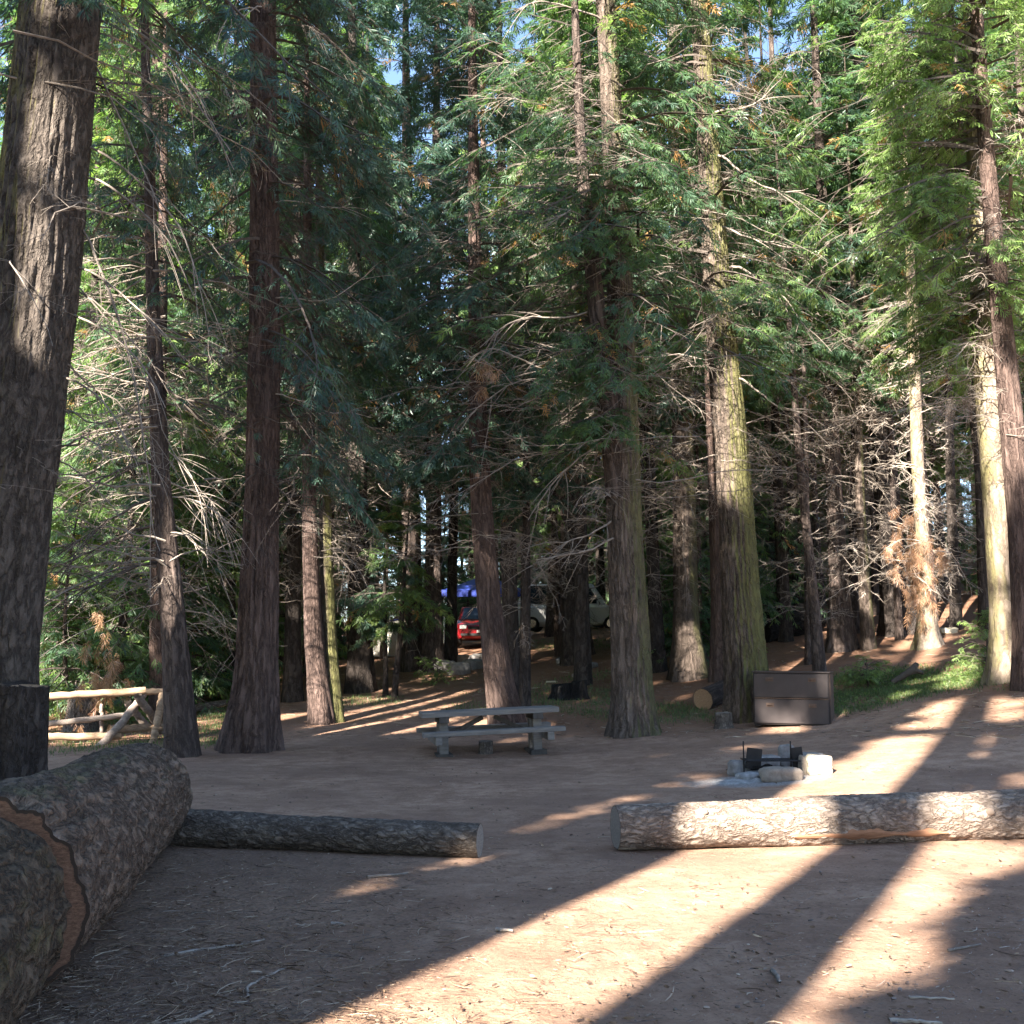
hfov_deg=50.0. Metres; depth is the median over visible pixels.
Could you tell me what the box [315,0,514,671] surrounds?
cedar tree
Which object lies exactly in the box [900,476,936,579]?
young conifer
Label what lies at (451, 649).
cedar tree
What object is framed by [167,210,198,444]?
forest conifer
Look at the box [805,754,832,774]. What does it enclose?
rock
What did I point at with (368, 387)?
forest conifer
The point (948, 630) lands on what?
rock
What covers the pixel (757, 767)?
charcoal
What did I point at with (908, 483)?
forest conifer
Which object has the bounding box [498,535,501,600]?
young conifer
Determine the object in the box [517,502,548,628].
young conifer
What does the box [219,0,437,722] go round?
cedar tree
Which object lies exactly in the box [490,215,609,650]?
forest conifer
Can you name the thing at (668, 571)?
young conifer
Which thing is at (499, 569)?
young conifer
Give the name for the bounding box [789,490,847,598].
young conifer
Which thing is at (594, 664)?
rock
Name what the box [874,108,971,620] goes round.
forest conifer
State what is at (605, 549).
forest conifer
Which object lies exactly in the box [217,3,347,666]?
forest conifer
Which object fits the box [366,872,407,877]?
stick
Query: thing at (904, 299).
forest conifer
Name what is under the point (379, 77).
forest conifer
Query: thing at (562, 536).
cedar tree
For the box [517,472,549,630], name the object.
young conifer
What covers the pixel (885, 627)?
cedar tree
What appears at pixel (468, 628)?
car
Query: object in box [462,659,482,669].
rock
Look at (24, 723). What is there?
tree stump
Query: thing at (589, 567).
forest conifer
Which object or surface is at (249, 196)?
forest conifer
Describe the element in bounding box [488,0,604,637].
forest conifer
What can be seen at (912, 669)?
root snag
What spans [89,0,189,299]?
forest conifer
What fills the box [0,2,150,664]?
cedar tree
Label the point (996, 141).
forest conifer
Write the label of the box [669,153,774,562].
forest conifer
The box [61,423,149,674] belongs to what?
young conifer
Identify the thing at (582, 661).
forest conifer
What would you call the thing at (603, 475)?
forest conifer
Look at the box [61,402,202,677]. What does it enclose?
young conifer
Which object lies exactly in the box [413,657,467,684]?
fir sapling
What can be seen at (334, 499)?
forest conifer
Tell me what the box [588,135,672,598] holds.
forest conifer
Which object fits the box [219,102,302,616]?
forest conifer
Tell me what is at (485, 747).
wood block
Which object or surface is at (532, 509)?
forest conifer
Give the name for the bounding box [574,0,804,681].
cedar tree
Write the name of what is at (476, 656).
rock
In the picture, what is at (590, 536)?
forest conifer
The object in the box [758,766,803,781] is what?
rock
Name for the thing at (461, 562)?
young conifer
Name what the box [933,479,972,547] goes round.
young conifer
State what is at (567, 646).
forest conifer
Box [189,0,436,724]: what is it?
cedar tree
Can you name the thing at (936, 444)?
forest conifer
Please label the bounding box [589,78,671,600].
forest conifer
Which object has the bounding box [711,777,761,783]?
ash spill
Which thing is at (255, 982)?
stick
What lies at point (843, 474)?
young conifer
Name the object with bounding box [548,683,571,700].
tree stump
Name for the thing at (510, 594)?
cedar tree
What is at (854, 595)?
forest conifer
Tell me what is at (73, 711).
tree stump
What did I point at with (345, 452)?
forest conifer
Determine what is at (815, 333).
forest conifer
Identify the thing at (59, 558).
young conifer
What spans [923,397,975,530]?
forest conifer
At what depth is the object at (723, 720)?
20.52 m
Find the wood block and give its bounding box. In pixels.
[478,740,492,754]
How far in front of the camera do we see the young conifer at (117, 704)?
25.40 m
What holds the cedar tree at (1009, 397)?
on the ground at (563, 795)
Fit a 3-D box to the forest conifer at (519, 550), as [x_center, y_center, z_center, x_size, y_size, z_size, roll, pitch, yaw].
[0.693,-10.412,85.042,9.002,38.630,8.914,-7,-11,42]
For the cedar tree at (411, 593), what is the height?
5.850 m
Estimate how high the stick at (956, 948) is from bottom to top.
0.017 m
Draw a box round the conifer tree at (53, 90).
[0,0,363,684]
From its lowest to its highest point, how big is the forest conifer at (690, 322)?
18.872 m
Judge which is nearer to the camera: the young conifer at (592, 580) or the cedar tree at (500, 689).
the cedar tree at (500, 689)
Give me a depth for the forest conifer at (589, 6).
30.47 m
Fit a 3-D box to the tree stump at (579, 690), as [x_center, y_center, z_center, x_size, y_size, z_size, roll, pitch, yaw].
[1.591,4.383,25.946,0.562,0.826,0.566,0,-8,0]
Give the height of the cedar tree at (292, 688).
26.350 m
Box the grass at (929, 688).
[48,639,1016,755]
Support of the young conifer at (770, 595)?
on the ground at (563, 795)
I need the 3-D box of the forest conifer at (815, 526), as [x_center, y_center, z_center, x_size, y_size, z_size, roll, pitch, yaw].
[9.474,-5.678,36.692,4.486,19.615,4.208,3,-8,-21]
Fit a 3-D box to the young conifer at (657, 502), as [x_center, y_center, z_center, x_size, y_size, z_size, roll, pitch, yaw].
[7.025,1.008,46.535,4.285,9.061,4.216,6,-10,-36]
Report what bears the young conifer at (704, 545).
on the ground at (563, 795)
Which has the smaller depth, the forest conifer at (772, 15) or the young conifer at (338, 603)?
the forest conifer at (772, 15)
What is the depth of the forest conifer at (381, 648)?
40.88 m
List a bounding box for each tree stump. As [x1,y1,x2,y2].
[0,680,49,780]
[60,698,100,732]
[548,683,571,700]
[571,680,589,699]
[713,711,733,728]
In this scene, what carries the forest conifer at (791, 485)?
on the ground at (563, 795)
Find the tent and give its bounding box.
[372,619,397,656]
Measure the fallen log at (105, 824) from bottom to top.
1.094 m
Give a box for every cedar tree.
[0,0,329,757]
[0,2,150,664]
[40,0,295,719]
[42,0,202,740]
[74,0,435,753]
[119,0,318,693]
[169,0,421,702]
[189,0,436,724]
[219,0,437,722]
[279,0,467,693]
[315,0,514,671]
[332,0,667,723]
[335,508,440,695]
[336,490,454,697]
[365,0,524,672]
[375,0,641,695]
[376,100,498,661]
[385,0,850,738]
[447,166,595,705]
[481,0,661,657]
[530,2,708,672]
[553,0,901,723]
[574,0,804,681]
[606,0,827,682]
[701,0,844,642]
[721,0,956,652]
[725,60,873,670]
[744,0,1007,636]
[769,0,1023,685]
[775,0,1023,691]
[776,47,931,650]
[821,68,981,650]
[879,87,1023,629]
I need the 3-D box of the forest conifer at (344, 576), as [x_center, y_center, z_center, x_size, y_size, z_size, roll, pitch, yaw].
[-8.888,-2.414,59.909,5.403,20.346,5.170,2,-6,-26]
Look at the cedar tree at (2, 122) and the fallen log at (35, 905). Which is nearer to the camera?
the fallen log at (35, 905)
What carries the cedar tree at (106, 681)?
on the ground at (563, 795)
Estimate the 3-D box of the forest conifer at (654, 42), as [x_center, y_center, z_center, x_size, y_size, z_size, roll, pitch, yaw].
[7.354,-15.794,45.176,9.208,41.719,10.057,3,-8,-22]
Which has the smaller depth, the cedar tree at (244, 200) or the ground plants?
the ground plants
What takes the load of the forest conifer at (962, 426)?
on the ground at (563, 795)
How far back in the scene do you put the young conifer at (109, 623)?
28.68 m
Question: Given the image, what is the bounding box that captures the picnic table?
[416,705,565,756]
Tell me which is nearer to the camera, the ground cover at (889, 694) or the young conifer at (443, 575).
the ground cover at (889, 694)
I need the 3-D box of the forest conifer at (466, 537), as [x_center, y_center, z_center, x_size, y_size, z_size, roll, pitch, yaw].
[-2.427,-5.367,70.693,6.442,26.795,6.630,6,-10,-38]
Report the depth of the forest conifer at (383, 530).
71.35 m
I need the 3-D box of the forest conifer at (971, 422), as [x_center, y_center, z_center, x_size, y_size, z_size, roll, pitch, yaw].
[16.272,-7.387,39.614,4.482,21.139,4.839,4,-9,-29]
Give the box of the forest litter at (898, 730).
[48,631,1023,739]
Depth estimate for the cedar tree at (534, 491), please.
24.88 m
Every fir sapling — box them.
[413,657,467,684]
[833,655,892,686]
[951,607,988,671]
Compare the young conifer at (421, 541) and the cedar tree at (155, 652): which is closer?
the cedar tree at (155, 652)
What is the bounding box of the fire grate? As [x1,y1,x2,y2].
[740,741,802,771]
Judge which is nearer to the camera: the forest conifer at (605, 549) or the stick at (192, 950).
the stick at (192, 950)
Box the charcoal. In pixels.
[753,765,764,768]
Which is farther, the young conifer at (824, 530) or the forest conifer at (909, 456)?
the young conifer at (824, 530)
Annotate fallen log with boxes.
[0,743,192,998]
[0,817,71,1023]
[168,808,483,857]
[195,699,228,711]
[610,789,1023,849]
[693,680,722,708]
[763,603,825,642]
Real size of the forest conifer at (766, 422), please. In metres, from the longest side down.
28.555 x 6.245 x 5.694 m
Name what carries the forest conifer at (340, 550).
on the ground at (563, 795)
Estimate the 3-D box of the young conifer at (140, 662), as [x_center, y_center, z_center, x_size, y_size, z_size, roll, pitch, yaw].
[-9.806,-0.474,27.401,5.646,13.348,5.764,-6,-9,38]
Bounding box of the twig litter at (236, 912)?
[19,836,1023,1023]
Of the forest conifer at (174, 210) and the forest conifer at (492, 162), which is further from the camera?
the forest conifer at (492, 162)
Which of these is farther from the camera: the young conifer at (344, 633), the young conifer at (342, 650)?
the young conifer at (344, 633)
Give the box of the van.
[518,584,609,631]
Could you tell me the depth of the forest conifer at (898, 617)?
29.98 m
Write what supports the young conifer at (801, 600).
on the ground at (563, 795)
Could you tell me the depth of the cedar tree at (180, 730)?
18.99 m
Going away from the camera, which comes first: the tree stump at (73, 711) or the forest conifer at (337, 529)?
the tree stump at (73, 711)
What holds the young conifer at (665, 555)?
on the ground at (563, 795)
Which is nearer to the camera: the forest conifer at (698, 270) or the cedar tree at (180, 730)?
the cedar tree at (180, 730)
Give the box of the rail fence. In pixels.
[49,687,162,745]
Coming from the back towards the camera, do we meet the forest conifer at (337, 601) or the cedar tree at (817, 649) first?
the forest conifer at (337, 601)
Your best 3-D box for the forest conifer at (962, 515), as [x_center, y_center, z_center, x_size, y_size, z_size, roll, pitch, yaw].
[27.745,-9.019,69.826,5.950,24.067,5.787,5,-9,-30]
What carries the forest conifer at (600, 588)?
on the ground at (563, 795)
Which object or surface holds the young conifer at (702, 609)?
on the ground at (563, 795)
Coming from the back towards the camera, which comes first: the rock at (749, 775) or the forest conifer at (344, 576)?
the forest conifer at (344, 576)
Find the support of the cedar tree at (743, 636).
on the ground at (563, 795)
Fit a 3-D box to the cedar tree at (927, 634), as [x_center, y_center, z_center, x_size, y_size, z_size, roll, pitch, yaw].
[10.412,-4.367,28.548,3.841,16.350,4.291,-5,-9,33]
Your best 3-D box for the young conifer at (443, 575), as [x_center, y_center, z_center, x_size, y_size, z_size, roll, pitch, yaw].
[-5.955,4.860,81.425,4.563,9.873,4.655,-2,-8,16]
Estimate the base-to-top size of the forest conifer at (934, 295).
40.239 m
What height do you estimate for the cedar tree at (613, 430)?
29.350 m
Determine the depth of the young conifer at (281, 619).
33.48 m
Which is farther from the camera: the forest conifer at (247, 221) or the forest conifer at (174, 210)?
the forest conifer at (174, 210)
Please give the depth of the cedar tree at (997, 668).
20.45 m
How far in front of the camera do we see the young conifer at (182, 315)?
30.55 m
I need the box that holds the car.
[457,607,480,646]
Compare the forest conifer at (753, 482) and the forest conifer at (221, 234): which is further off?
the forest conifer at (753, 482)
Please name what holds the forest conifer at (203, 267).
on the ground at (563, 795)
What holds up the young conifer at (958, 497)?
on the ground at (563, 795)
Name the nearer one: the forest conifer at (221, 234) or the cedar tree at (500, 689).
the cedar tree at (500, 689)
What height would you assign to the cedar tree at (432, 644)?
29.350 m
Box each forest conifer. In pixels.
[0,0,94,440]
[63,19,174,587]
[75,0,249,665]
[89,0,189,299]
[98,122,193,533]
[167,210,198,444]
[169,10,249,670]
[170,72,242,617]
[172,167,285,606]
[193,221,246,612]
[194,4,302,605]
[210,119,339,652]
[215,182,345,580]
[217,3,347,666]
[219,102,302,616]
[279,259,372,676]
[279,351,317,608]
[281,0,448,620]
[283,249,374,632]
[283,477,347,588]
[284,13,427,620]
[318,472,377,623]
[318,486,395,619]
[321,11,400,649]
[327,87,399,614]
[334,257,376,641]
[339,230,423,659]
[343,274,421,619]
[390,194,442,618]
[417,1,543,607]
[421,262,500,606]
[442,253,496,605]
[456,42,565,640]
[481,0,672,685]
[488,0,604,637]
[490,0,657,665]
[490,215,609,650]
[495,102,547,587]
[497,267,546,582]
[497,453,541,587]
[509,0,709,611]
[535,471,608,590]
[536,199,607,611]
[541,375,608,601]
[586,101,670,608]
[587,398,668,587]
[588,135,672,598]
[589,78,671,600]
[603,532,608,603]
[620,1,787,551]
[639,65,746,605]
[653,118,766,556]
[660,150,749,463]
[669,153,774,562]
[697,0,847,603]
[723,0,840,602]
[737,52,826,602]
[744,102,870,604]
[745,68,871,608]
[746,402,766,516]
[749,83,891,664]
[753,188,866,585]
[785,0,933,633]
[793,2,954,599]
[795,24,868,576]
[808,22,954,579]
[814,93,904,565]
[815,4,967,569]
[815,83,955,640]
[820,20,954,550]
[821,21,949,555]
[821,93,925,614]
[828,3,956,572]
[839,6,975,594]
[850,144,964,603]
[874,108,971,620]
[891,144,974,586]
[892,0,1023,631]
[906,396,963,527]
[913,5,1017,528]
[922,5,1023,484]
[922,92,974,521]
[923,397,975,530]
[924,387,974,552]
[926,2,1023,554]
[927,18,1023,560]
[932,0,1023,509]
[956,40,1023,447]
[970,3,1023,490]
[1006,111,1021,377]
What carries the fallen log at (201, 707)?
on the ground at (563, 795)
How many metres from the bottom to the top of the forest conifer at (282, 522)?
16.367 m
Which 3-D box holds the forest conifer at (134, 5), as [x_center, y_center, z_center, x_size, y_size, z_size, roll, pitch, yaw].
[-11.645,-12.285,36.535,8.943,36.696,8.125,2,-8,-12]
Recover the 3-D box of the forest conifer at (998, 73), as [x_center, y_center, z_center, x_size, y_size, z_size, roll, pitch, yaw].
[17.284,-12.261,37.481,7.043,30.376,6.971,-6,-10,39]
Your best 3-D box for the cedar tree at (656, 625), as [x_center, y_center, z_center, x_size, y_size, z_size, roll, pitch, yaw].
[3.216,-8.339,31.827,5.754,26.350,5.883,-7,-10,39]
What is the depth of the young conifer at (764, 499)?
51.31 m
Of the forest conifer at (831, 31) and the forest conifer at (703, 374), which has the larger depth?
the forest conifer at (831, 31)
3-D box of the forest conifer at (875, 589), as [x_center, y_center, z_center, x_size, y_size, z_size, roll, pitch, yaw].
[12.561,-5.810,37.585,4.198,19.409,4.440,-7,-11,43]
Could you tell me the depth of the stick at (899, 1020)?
5.01 m
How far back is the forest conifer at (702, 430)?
45.80 m
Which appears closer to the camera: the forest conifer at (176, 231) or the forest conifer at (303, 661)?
the forest conifer at (303, 661)
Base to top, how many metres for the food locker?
1.000 m
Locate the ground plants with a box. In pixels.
[937,654,984,685]
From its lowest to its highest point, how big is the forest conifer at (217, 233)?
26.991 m
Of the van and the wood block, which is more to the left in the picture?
the wood block
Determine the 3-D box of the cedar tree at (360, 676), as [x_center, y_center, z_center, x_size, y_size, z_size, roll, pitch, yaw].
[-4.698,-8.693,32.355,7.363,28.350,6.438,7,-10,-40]
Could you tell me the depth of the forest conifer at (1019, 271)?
34.88 m
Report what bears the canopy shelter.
on the ground at (563, 795)
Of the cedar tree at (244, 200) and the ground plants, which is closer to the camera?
the ground plants
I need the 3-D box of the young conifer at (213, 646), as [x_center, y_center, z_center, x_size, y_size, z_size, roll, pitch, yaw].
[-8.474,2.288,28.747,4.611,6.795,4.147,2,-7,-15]
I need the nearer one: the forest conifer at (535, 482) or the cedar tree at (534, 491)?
the cedar tree at (534, 491)
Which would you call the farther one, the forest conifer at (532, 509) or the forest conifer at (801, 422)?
the forest conifer at (532, 509)
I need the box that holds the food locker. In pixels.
[752,671,833,725]
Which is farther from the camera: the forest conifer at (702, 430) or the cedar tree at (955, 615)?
the forest conifer at (702, 430)
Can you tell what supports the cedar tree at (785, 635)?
on the ground at (563, 795)
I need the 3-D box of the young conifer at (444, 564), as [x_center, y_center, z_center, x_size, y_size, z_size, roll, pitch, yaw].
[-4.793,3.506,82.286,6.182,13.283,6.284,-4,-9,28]
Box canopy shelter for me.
[442,579,520,640]
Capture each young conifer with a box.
[39,467,90,714]
[39,476,149,721]
[40,240,236,722]
[40,415,103,680]
[47,508,148,708]
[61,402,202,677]
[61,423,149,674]
[75,306,243,700]
[106,472,239,712]
[180,339,305,674]
[204,531,301,681]
[301,536,348,659]
[335,527,346,639]
[336,537,395,645]
[378,535,397,620]
[389,498,425,615]
[421,483,470,630]
[421,489,499,617]
[421,512,447,622]
[442,498,501,629]
[460,497,541,602]
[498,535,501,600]
[499,471,545,599]
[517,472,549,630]
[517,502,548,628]
[588,499,608,605]
[604,452,710,657]
[641,327,775,666]
[643,494,672,632]
[656,435,672,597]
[667,443,710,627]
[693,302,827,656]
[703,374,803,604]
[753,392,825,582]
[754,502,769,587]
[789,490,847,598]
[797,426,870,600]
[845,473,969,584]
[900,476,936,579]
[927,383,976,561]
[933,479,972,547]
[958,501,977,592]
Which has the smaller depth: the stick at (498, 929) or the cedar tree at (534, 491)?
the stick at (498, 929)
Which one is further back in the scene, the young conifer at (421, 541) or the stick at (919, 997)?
the young conifer at (421, 541)
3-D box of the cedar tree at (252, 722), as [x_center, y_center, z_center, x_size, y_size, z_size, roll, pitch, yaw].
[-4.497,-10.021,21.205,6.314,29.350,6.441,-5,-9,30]
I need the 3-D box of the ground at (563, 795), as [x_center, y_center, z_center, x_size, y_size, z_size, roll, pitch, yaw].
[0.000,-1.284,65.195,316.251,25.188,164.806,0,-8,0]
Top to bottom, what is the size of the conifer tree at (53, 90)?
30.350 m
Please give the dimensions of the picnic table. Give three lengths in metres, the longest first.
2.380 x 1.600 x 0.832 m
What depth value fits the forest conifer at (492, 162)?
60.44 m
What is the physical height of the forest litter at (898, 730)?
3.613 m
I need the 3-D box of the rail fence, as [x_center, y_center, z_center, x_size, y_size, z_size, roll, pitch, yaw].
[-8.448,3.973,20.742,3.927,1.305,1.675,4,-9,-24]
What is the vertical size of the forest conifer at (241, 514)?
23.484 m
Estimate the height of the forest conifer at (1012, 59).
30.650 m
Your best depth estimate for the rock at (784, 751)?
15.03 m
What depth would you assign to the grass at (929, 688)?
22.80 m
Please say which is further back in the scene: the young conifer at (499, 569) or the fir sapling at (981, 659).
the young conifer at (499, 569)
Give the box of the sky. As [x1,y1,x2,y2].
[0,0,1002,621]
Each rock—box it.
[433,660,454,670]
[447,662,470,674]
[457,655,469,661]
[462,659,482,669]
[468,653,481,658]
[592,662,597,667]
[727,760,750,776]
[735,771,759,779]
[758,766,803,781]
[761,754,780,765]
[778,744,793,766]
[792,752,823,764]
[798,755,807,774]
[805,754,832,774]
[939,627,957,634]
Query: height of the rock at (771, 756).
0.223 m
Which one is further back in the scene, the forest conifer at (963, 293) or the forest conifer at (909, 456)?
the forest conifer at (963, 293)
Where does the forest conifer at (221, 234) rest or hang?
on the ground at (563, 795)
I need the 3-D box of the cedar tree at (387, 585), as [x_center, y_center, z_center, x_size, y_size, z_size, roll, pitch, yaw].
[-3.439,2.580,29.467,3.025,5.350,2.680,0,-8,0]
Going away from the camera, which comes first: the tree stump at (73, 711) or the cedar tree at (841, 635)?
the tree stump at (73, 711)
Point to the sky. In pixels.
(392, 77)
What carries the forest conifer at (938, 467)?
on the ground at (563, 795)
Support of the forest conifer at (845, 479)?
on the ground at (563, 795)
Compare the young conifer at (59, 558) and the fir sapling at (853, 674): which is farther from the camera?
the young conifer at (59, 558)
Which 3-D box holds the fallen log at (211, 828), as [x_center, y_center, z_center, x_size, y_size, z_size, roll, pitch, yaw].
[-3.631,2.803,9.956,6.868,0.427,0.420,-2,-8,11]
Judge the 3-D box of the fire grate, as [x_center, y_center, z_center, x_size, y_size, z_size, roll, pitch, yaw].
[3.445,3.235,14.443,0.803,0.430,0.420,0,-8,0]
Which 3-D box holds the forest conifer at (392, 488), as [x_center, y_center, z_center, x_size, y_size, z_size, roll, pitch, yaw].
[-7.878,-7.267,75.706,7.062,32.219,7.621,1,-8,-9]
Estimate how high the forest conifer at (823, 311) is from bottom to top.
15.920 m
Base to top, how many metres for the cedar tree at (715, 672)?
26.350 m
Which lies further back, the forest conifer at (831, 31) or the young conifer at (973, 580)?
the forest conifer at (831, 31)
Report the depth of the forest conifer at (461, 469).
78.68 m
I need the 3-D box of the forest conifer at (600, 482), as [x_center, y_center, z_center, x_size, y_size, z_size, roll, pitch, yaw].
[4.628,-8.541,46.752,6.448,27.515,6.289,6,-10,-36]
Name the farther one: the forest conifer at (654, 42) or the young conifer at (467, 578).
the young conifer at (467, 578)
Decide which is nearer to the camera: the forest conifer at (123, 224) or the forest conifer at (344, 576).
the forest conifer at (123, 224)
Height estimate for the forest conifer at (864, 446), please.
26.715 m
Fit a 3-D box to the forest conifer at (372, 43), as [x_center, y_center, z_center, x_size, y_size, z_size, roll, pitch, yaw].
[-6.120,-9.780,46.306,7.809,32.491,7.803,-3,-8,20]
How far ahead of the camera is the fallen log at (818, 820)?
9.67 m
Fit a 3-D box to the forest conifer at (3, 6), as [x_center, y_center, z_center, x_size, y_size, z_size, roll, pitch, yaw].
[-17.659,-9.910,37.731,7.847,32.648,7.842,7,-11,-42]
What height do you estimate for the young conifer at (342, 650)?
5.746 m
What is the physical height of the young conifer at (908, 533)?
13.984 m
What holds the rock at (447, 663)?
on the ground at (563, 795)
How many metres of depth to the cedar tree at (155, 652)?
26.31 m
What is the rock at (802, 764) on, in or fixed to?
on the ground at (563, 795)
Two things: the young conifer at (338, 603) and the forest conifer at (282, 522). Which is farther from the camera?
the young conifer at (338, 603)
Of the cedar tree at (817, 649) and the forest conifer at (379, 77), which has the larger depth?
the forest conifer at (379, 77)
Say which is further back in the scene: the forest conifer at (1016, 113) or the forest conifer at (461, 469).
the forest conifer at (461, 469)
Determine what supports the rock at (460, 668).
on the ground at (563, 795)
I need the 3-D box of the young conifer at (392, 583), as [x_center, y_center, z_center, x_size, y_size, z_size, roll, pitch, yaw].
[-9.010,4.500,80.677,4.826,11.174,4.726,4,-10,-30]
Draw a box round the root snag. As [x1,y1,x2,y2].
[890,662,922,683]
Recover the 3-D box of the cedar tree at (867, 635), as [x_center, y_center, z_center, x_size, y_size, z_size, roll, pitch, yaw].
[9.190,-4.673,29.731,3.770,17.350,4.326,0,-8,0]
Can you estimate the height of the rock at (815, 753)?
0.209 m
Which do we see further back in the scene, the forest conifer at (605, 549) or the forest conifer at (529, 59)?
the forest conifer at (605, 549)
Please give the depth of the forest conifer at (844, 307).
47.50 m
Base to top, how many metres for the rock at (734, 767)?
0.252 m
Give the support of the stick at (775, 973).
on the ground at (563, 795)
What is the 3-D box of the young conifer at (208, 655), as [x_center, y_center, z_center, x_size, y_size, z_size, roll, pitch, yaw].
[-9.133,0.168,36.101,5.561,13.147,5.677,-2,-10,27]
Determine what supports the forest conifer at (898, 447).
on the ground at (563, 795)
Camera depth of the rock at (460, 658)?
35.59 m
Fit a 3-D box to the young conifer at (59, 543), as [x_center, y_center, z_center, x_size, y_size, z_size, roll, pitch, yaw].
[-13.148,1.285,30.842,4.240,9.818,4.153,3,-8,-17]
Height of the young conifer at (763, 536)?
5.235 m
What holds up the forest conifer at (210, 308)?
on the ground at (563, 795)
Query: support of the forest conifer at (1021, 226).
on the ground at (563, 795)
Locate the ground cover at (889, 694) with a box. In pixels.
[833,668,941,708]
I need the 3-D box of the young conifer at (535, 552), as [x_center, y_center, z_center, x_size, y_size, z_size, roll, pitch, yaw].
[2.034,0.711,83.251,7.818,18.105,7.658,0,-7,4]
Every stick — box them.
[164,940,262,956]
[169,1009,212,1023]
[245,968,284,997]
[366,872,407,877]
[495,927,512,931]
[769,968,780,982]
[888,1017,942,1023]
[908,995,954,999]
[947,943,980,951]
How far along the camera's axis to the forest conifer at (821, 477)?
43.38 m
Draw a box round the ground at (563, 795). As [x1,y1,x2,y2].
[17,549,1023,1023]
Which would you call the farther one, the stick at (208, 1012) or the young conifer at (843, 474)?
the young conifer at (843, 474)
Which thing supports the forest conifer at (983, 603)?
on the ground at (563, 795)
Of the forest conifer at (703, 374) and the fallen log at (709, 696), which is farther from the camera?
the forest conifer at (703, 374)

